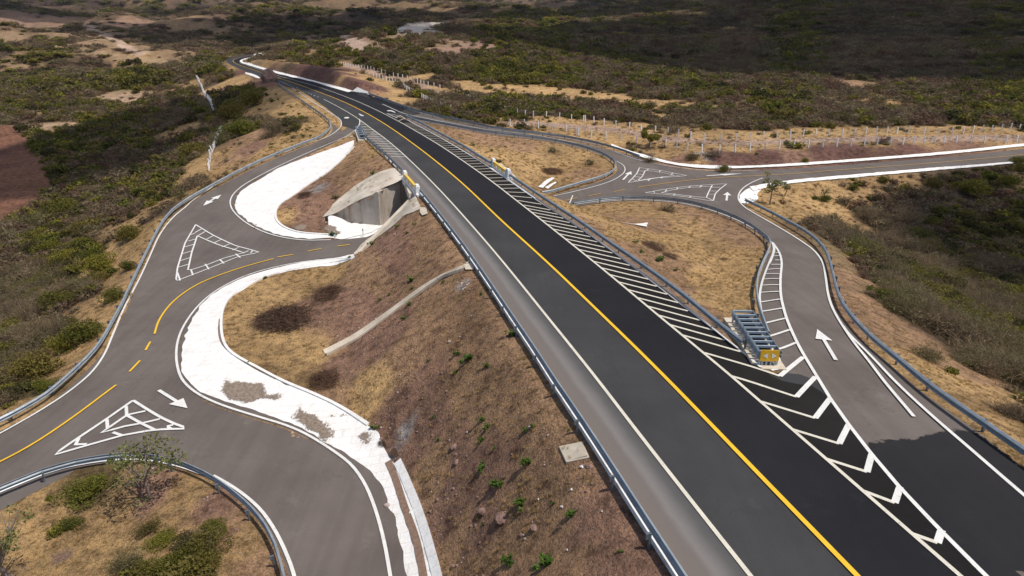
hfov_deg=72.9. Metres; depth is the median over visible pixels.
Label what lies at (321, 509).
underpass road
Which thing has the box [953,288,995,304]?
bare shrub
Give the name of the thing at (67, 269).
green shrub
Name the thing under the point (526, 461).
leafy plant
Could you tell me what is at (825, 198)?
green shrub
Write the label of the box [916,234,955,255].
bare shrub
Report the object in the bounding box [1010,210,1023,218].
green shrub
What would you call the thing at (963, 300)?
green shrub
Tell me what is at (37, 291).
green shrub
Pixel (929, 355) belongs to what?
bare shrub
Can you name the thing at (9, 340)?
bare shrub
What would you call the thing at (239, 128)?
green shrub
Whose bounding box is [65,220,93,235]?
green shrub
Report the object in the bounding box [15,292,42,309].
bare shrub
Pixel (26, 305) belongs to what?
bare shrub
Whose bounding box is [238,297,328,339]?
brush pile
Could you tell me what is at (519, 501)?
leafy plant
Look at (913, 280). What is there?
green shrub
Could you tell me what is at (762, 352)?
crash cushion
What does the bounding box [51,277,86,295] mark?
bare shrub
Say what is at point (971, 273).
green shrub
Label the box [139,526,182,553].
green shrub
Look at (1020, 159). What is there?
green shrub
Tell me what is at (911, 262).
green shrub
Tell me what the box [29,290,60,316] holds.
bare shrub
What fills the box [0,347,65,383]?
green shrub
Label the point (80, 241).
green shrub
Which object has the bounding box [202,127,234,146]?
bare shrub
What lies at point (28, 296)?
bare shrub
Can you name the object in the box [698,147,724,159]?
bare shrub
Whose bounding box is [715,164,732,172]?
green shrub
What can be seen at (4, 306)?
bare shrub
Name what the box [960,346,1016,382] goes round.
bare shrub
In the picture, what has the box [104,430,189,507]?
broadleaf tree
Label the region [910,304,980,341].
bare shrub
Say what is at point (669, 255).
brush pile
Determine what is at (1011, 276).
green shrub
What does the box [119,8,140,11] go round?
green shrub
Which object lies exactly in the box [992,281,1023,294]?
green shrub
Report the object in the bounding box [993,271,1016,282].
green shrub
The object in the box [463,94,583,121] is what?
post fence
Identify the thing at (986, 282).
bare shrub
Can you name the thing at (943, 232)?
green shrub
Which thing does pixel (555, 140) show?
guard rail
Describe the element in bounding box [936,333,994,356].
bare shrub
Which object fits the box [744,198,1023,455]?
guard rail
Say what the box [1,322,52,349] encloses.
bare shrub
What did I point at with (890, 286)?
bare shrub
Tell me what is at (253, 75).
concrete gutter
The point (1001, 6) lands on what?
green shrub
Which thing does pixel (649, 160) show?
bare shrub
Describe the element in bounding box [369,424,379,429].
leafy plant
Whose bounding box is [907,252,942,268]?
bare shrub
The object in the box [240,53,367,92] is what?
concrete gutter
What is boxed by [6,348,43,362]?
green shrub
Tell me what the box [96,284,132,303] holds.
green shrub
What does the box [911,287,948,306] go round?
bare shrub
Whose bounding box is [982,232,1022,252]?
bare shrub
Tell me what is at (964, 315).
bare shrub
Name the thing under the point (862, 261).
bare shrub
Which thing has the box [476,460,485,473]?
leafy plant
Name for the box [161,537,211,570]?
green shrub
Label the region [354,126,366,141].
crash cushion
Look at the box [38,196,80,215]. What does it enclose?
green shrub
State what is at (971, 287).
bare shrub
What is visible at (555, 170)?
brush pile
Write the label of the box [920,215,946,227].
green shrub
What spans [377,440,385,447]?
brush pile
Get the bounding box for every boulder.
[261,68,277,82]
[450,444,455,450]
[477,507,485,515]
[495,511,505,524]
[530,524,536,531]
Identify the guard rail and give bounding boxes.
[0,83,330,422]
[0,452,284,575]
[363,135,402,174]
[367,92,639,158]
[405,115,615,193]
[406,115,491,163]
[420,189,687,575]
[509,174,746,348]
[572,196,770,334]
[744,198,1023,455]
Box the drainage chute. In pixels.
[323,265,464,354]
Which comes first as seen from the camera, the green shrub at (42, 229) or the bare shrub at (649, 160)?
the green shrub at (42, 229)
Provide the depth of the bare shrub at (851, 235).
82.34 m
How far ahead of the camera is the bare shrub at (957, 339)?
50.16 m
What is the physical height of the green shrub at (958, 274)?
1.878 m
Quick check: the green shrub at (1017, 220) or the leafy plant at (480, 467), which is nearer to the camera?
the leafy plant at (480, 467)
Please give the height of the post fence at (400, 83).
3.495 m
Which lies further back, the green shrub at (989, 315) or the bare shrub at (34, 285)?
the bare shrub at (34, 285)
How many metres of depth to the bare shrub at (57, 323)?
65.11 m
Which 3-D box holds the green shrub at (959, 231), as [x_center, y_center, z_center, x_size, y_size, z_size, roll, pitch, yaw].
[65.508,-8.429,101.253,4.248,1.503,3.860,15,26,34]
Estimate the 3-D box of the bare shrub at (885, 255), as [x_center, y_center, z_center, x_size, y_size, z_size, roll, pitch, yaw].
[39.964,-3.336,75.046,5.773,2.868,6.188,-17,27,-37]
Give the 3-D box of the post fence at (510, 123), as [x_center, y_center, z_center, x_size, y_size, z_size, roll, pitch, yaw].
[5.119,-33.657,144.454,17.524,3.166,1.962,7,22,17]
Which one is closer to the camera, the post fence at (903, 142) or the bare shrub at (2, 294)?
the bare shrub at (2, 294)
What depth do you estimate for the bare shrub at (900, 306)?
55.56 m
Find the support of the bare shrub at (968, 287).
on the ground
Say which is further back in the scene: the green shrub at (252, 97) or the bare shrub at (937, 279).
the green shrub at (252, 97)
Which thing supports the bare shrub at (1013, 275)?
on the ground
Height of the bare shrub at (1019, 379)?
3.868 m
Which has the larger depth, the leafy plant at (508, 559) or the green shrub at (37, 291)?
the green shrub at (37, 291)
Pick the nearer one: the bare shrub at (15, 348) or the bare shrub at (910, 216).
the bare shrub at (15, 348)
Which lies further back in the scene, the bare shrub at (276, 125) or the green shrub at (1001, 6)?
the green shrub at (1001, 6)
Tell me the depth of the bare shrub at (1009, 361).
47.37 m
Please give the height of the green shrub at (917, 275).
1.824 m
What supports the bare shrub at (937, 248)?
on the ground
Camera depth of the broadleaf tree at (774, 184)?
97.67 m
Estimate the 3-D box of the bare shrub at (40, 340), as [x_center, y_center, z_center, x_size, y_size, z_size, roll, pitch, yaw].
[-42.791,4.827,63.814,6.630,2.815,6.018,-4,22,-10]
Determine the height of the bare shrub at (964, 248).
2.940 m
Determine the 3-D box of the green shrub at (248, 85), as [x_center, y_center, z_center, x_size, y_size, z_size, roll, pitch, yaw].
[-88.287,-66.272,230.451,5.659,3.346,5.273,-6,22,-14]
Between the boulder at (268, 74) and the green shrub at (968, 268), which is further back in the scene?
the boulder at (268, 74)
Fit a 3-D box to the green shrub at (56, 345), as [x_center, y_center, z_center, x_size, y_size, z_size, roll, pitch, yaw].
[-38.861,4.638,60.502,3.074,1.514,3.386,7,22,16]
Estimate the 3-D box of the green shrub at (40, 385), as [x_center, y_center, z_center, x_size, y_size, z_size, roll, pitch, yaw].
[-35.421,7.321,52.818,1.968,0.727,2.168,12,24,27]
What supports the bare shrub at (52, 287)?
on the ground
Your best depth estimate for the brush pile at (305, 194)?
97.17 m
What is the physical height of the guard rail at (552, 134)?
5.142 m
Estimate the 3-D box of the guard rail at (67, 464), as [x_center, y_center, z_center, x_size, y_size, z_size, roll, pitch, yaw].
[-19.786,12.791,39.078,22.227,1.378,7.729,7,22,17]
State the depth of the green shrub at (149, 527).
38.11 m
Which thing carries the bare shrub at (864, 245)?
on the ground
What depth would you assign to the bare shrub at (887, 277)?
65.56 m
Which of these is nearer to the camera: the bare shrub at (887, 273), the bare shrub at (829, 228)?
the bare shrub at (887, 273)
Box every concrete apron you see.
[181,254,441,575]
[235,140,380,238]
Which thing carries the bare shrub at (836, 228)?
on the ground
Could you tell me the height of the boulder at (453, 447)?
0.375 m
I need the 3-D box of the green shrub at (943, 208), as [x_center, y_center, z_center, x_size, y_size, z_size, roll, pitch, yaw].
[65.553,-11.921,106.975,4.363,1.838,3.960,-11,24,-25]
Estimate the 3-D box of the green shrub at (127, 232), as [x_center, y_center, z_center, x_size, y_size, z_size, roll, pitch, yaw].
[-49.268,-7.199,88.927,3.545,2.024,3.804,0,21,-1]
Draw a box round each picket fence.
[195,75,213,110]
[207,126,221,170]
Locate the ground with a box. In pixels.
[0,0,1023,575]
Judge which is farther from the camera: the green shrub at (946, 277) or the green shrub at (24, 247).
the green shrub at (24, 247)
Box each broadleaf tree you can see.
[0,502,35,575]
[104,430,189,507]
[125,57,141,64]
[640,130,661,147]
[762,171,782,204]
[780,181,790,196]
[821,188,829,194]
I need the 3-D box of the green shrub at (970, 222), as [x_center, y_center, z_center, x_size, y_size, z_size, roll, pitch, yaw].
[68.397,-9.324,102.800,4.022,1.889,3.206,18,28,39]
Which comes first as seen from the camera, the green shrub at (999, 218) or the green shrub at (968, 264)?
the green shrub at (968, 264)
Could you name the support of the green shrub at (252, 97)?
on the ground
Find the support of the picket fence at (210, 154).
on the ground
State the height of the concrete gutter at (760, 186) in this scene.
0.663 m
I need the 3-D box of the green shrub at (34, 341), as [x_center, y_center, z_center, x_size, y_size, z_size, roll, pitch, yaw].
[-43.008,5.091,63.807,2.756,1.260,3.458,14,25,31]
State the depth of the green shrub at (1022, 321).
64.03 m
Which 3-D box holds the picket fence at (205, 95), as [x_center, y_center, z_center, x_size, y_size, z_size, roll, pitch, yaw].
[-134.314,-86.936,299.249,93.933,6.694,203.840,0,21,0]
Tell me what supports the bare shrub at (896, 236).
on the ground
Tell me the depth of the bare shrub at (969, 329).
54.06 m
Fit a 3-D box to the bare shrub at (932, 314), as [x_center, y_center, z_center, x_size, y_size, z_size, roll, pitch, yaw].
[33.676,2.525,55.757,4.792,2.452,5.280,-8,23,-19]
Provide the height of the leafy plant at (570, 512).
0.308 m
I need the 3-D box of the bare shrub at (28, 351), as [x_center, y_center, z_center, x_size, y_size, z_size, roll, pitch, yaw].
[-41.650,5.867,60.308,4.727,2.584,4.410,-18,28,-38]
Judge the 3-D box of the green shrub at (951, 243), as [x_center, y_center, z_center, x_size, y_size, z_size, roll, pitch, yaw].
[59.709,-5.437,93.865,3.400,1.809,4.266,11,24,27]
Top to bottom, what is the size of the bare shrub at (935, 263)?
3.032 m
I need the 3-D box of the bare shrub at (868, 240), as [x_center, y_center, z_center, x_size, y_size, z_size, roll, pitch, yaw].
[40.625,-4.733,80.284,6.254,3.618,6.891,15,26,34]
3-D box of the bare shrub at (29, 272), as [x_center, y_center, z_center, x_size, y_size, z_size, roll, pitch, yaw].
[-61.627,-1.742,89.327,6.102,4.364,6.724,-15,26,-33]
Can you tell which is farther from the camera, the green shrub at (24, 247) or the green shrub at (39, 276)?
the green shrub at (24, 247)
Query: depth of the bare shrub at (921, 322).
54.49 m
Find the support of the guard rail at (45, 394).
on the ground
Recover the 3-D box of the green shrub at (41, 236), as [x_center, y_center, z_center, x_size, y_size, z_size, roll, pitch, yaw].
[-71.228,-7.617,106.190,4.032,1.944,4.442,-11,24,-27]
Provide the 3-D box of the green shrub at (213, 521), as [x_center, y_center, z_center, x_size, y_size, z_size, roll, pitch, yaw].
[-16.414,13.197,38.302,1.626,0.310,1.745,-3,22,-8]
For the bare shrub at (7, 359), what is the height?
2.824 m
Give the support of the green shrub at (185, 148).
on the ground
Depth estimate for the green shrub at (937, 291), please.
70.27 m
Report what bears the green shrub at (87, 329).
on the ground
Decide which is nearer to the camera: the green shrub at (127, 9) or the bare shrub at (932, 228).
the bare shrub at (932, 228)
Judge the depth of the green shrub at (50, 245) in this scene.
99.58 m
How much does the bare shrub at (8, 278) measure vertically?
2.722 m
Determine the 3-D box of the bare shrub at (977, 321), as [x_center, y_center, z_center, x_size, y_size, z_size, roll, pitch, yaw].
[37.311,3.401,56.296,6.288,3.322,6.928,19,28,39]
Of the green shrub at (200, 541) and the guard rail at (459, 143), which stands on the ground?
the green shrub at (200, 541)
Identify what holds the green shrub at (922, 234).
on the ground
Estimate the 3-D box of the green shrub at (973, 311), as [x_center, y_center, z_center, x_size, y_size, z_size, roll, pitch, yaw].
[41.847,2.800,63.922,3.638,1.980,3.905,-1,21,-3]
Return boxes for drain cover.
[559,441,588,463]
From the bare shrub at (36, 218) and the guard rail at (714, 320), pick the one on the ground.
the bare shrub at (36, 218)
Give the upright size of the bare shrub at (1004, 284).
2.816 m
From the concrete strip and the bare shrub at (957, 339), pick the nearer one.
the bare shrub at (957, 339)
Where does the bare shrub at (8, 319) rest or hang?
on the ground
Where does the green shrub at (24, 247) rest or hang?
on the ground
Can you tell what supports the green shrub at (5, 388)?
on the ground
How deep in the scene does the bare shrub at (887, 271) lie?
67.70 m
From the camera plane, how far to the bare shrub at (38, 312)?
74.88 m
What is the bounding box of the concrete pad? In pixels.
[420,207,426,214]
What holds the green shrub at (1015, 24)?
on the ground
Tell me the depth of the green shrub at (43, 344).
62.51 m
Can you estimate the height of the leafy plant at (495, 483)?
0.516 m
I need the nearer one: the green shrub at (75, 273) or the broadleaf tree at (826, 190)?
the green shrub at (75, 273)
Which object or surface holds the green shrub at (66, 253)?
on the ground
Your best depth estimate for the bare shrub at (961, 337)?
52.68 m
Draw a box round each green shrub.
[0,315,23,332]
[0,338,24,357]
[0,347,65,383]
[0,381,20,403]
[0,385,13,404]
[1,0,20,3]
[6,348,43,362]
[6,381,34,400]
[16,241,44,252]
[21,333,54,349]
[24,287,41,298]
[28,238,63,253]
[29,227,51,238]
[30,268,52,282]
[31,232,54,242]
[31,377,60,393]
[35,288,72,308]
[36,339,53,351]
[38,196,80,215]
[43,334,82,354]
[44,75,67,82]
[44,221,70,229]
[46,247,83,262]
[46,258,73,273]
[46,472,116,511]
[50,269,82,278]
[50,514,85,536]
[52,0,82,3]
[54,264,76,271]
[55,12,73,15]
[57,318,105,345]
[60,288,81,301]
[62,237,86,249]
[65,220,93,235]
[67,238,97,250]
[73,251,115,275]
[75,246,105,259]
[87,270,113,283]
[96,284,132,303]
[114,225,143,240]
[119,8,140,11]
[119,260,136,270]
[131,516,168,537]
[131,556,157,575]
[136,553,179,575]
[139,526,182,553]
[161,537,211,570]
[169,529,212,550]
[170,547,222,575]
[176,142,207,158]
[179,523,233,560]
[200,516,228,536]
[214,66,228,73]
[214,101,247,119]
[216,118,259,135]
[235,89,263,107]
[239,83,253,89]
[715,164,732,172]
[819,195,832,201]
[848,234,883,249]
[858,262,895,273]
[870,287,894,295]
[871,248,893,258]
[872,293,908,310]
[886,251,916,268]
[901,272,939,289]
[903,277,931,291]
[906,226,934,238]
[907,257,929,270]
[907,264,923,270]
[912,269,942,280]
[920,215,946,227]
[921,176,947,187]
[923,281,949,296]
[924,263,947,271]
[925,270,967,288]
[929,246,955,255]
[930,228,954,240]
[932,204,953,216]
[933,292,952,305]
[939,283,962,293]
[941,239,965,250]
[943,289,971,300]
[943,290,968,302]
[944,270,970,284]
[947,177,993,196]
[947,295,982,309]
[948,225,976,236]
[953,208,981,220]
[956,260,980,271]
[956,266,980,271]
[956,268,993,280]
[958,306,988,321]
[960,31,983,35]
[960,219,986,231]
[981,228,1011,240]
[982,309,1012,324]
[984,214,1015,222]
[990,333,1023,355]
[992,271,1023,283]
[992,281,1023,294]
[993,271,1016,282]
[994,4,1013,8]
[994,311,1021,320]
[995,174,1023,186]
[1001,218,1023,231]
[1004,23,1023,26]
[1008,156,1023,163]
[1008,318,1023,329]
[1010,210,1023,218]
[1011,31,1023,35]
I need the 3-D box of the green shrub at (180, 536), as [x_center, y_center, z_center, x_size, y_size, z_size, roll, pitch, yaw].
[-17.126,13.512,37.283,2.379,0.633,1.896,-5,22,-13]
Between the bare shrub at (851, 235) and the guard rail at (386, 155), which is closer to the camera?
the bare shrub at (851, 235)
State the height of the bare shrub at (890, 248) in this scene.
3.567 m
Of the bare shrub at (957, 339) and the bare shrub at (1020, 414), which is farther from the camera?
the bare shrub at (957, 339)
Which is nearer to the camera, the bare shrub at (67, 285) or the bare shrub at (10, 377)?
the bare shrub at (10, 377)
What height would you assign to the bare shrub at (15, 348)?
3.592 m
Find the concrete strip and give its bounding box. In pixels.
[538,177,553,187]
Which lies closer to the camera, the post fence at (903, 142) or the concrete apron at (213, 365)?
the concrete apron at (213, 365)
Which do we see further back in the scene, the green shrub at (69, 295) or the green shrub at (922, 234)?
the green shrub at (922, 234)
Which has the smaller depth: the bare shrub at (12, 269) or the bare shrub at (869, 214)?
the bare shrub at (12, 269)
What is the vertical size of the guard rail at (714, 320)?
2.388 m
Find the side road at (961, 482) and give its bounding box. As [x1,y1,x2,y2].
[411,112,1023,575]
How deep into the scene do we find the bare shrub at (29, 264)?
92.15 m
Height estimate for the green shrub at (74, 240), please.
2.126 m
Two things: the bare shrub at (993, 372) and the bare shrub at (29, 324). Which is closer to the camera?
the bare shrub at (993, 372)
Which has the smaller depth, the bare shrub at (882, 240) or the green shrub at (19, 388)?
the green shrub at (19, 388)
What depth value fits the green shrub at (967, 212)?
105.58 m
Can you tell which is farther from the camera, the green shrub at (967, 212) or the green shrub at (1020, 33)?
the green shrub at (1020, 33)
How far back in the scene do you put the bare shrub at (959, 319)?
54.21 m
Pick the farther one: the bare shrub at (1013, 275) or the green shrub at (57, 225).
the green shrub at (57, 225)
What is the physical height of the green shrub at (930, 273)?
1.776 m
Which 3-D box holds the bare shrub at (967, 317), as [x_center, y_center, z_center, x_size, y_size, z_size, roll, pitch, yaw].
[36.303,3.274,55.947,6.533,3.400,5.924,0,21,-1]
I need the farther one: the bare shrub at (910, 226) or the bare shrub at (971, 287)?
the bare shrub at (910, 226)
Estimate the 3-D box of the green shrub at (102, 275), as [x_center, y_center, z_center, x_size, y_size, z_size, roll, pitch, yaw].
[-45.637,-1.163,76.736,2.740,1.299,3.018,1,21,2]
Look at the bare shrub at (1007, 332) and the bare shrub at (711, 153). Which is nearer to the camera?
the bare shrub at (1007, 332)
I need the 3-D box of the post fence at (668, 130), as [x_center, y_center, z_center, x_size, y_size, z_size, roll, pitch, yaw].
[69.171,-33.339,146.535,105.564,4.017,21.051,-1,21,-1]
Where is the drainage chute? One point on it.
(331, 349)
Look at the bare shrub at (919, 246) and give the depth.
91.70 m
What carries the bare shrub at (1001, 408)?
on the ground
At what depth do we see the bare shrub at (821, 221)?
90.44 m
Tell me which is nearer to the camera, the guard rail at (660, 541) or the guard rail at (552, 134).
the guard rail at (660, 541)
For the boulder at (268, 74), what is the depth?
249.05 m
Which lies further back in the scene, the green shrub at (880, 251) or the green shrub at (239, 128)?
the green shrub at (239, 128)
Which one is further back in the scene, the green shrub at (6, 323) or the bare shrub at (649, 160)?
the bare shrub at (649, 160)
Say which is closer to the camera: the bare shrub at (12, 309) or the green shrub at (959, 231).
the bare shrub at (12, 309)
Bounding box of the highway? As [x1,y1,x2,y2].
[226,54,982,575]
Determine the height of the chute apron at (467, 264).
0.106 m
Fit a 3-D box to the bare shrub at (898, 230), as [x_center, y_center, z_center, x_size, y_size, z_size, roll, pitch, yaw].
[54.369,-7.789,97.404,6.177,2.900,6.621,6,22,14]
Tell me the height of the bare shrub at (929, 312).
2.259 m
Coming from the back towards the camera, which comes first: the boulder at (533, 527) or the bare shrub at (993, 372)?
the bare shrub at (993, 372)
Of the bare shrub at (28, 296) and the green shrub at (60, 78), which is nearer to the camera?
the bare shrub at (28, 296)
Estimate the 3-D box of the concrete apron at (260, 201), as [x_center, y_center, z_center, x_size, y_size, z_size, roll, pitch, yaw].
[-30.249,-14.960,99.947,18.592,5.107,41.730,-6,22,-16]
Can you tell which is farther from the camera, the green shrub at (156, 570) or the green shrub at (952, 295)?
the green shrub at (952, 295)
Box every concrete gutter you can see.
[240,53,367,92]
[245,72,259,77]
[497,129,601,145]
[611,143,1023,167]
[739,188,760,202]
[750,161,1014,190]
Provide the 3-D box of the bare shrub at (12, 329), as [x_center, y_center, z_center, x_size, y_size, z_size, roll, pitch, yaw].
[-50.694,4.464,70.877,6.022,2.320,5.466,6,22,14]
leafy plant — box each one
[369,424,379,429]
[458,353,472,362]
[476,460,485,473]
[489,476,504,486]
[500,553,513,567]
[503,329,515,336]
[512,497,525,511]
[518,457,531,465]
[532,552,553,571]
[564,508,576,516]
[655,255,665,260]
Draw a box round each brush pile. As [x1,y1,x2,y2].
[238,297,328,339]
[295,191,311,196]
[303,365,342,392]
[308,282,344,303]
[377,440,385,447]
[389,448,398,455]
[540,167,566,174]
[638,239,671,251]
[662,251,678,259]
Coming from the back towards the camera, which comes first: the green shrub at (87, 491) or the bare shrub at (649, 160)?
the bare shrub at (649, 160)
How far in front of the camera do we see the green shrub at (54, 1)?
2144.64 m
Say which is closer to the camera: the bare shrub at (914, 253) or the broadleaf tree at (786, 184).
the bare shrub at (914, 253)
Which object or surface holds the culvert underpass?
on the ground
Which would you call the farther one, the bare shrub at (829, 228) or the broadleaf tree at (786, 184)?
the broadleaf tree at (786, 184)
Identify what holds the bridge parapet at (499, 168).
on the culvert underpass
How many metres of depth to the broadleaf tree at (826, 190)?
105.69 m
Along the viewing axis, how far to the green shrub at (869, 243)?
79.23 m
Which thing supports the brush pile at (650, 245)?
on the ground
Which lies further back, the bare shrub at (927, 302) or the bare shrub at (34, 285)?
the bare shrub at (34, 285)
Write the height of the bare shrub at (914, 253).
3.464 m
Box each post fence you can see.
[341,62,439,86]
[373,73,450,105]
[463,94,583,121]
[496,117,576,133]
[578,128,1018,151]
[584,115,1020,140]
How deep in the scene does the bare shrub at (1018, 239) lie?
98.05 m
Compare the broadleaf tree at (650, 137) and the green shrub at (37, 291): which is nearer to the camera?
the green shrub at (37, 291)
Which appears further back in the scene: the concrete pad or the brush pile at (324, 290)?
the concrete pad
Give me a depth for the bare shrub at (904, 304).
55.52 m
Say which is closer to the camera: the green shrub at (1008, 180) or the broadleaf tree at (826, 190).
the broadleaf tree at (826, 190)
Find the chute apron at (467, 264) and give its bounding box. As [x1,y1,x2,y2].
[464,260,473,268]
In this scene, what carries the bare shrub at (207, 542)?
on the ground
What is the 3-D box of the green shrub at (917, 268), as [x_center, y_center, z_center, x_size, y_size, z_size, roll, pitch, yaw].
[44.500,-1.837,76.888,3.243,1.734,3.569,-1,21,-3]
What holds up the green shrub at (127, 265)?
on the ground
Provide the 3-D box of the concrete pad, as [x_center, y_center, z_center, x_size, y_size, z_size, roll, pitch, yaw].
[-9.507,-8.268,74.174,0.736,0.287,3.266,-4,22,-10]
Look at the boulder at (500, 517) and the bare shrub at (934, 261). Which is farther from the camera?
the bare shrub at (934, 261)
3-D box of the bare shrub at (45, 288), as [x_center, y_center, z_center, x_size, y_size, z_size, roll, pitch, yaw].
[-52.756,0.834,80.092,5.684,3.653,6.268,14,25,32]
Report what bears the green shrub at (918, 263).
on the ground
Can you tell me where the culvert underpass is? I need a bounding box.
[323,163,515,254]
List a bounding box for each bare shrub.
[0,261,26,277]
[0,273,17,283]
[0,288,14,304]
[0,295,28,313]
[0,299,24,315]
[0,310,25,331]
[0,317,36,352]
[0,320,29,333]
[0,326,27,344]
[0,338,36,360]
[0,351,25,369]
[0,359,27,385]
[0,387,26,406]
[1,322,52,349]
[2,305,41,322]
[3,296,42,319]
[4,324,64,351]
[6,274,49,298]
[6,342,52,360]
[7,262,44,285]
[7,285,44,305]
[7,313,48,336]
[9,252,48,271]
[12,305,46,326]
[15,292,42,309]
[18,207,57,226]
[18,311,79,346]
[27,273,72,303]
[28,264,66,290]
[29,283,59,302]
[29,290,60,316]
[36,320,71,339]
[37,260,72,282]
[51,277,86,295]
[61,275,110,298]
[63,272,89,289]
[91,540,155,575]
[167,523,239,561]
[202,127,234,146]
[253,116,291,135]
[642,155,657,162]
[682,149,703,160]
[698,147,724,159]
[800,212,834,227]
[816,217,851,234]
[823,223,851,234]
[832,224,872,245]
[842,231,879,251]
[845,230,888,253]
[849,202,891,227]
[856,256,888,266]
[863,229,896,248]
[867,247,904,267]
[868,269,904,282]
[870,214,908,229]
[870,229,892,246]
[872,266,908,281]
[873,242,905,256]
[873,265,910,282]
[873,284,940,318]
[874,279,916,294]
[875,253,931,279]
[876,230,913,245]
[877,290,928,319]
[877,294,918,317]
[878,225,917,238]
[878,296,922,317]
[884,264,919,280]
[889,201,940,227]
[893,220,924,232]
[895,276,943,300]
[899,247,930,258]
[900,233,936,253]
[900,301,968,335]
[903,290,953,312]
[905,223,946,240]
[905,340,959,367]
[906,252,944,265]
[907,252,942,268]
[908,300,945,318]
[909,295,952,319]
[910,294,950,322]
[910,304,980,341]
[911,242,959,253]
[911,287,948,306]
[913,249,969,271]
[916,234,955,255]
[916,254,951,271]
[916,304,958,338]
[919,269,962,291]
[922,276,959,296]
[924,306,988,340]
[931,320,1010,351]
[932,317,1023,362]
[933,251,968,270]
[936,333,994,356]
[939,333,1017,370]
[940,303,985,332]
[940,314,1008,343]
[942,273,979,294]
[947,306,991,329]
[949,256,983,271]
[952,293,999,314]
[952,349,1003,376]
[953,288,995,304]
[953,307,1010,341]
[953,344,1023,380]
[954,240,981,254]
[956,271,1000,292]
[956,315,1021,348]
[959,279,983,293]
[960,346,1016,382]
[962,338,1023,385]
[966,348,1023,388]
[967,281,988,292]
[968,318,1015,348]
[979,316,1023,336]
[979,396,1023,424]
[980,277,1022,292]
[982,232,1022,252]
[986,319,1023,343]
[992,269,1023,279]
[996,234,1023,243]
[1000,399,1023,421]
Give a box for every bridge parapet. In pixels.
[401,170,420,196]
[489,158,512,179]
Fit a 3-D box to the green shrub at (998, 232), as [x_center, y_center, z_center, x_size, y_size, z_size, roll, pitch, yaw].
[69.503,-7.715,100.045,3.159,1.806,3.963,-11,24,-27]
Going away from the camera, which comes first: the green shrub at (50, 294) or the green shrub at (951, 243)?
the green shrub at (50, 294)
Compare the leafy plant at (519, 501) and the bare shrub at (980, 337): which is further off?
the bare shrub at (980, 337)
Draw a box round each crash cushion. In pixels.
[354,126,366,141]
[723,310,786,370]
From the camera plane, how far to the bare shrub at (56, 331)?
64.48 m
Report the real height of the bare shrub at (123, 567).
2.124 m
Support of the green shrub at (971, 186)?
on the ground
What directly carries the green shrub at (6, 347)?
on the ground
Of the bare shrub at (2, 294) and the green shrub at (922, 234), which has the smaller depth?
the bare shrub at (2, 294)
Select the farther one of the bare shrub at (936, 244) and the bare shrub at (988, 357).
the bare shrub at (936, 244)
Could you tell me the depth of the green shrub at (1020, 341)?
53.69 m
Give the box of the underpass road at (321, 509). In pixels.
[0,88,406,575]
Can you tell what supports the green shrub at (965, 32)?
on the ground
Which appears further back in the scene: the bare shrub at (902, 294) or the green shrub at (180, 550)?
the bare shrub at (902, 294)
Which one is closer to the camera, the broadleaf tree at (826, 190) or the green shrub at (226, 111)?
the broadleaf tree at (826, 190)
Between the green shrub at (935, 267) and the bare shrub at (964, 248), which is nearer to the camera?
the green shrub at (935, 267)
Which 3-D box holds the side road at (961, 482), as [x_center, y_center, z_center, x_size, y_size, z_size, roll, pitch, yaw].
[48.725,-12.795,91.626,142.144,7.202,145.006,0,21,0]
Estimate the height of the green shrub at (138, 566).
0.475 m
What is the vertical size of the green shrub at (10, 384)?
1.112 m
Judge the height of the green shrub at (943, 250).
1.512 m
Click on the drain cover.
(570, 451)
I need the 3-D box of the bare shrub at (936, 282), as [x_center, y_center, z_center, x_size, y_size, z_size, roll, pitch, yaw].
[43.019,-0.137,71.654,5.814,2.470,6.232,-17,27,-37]

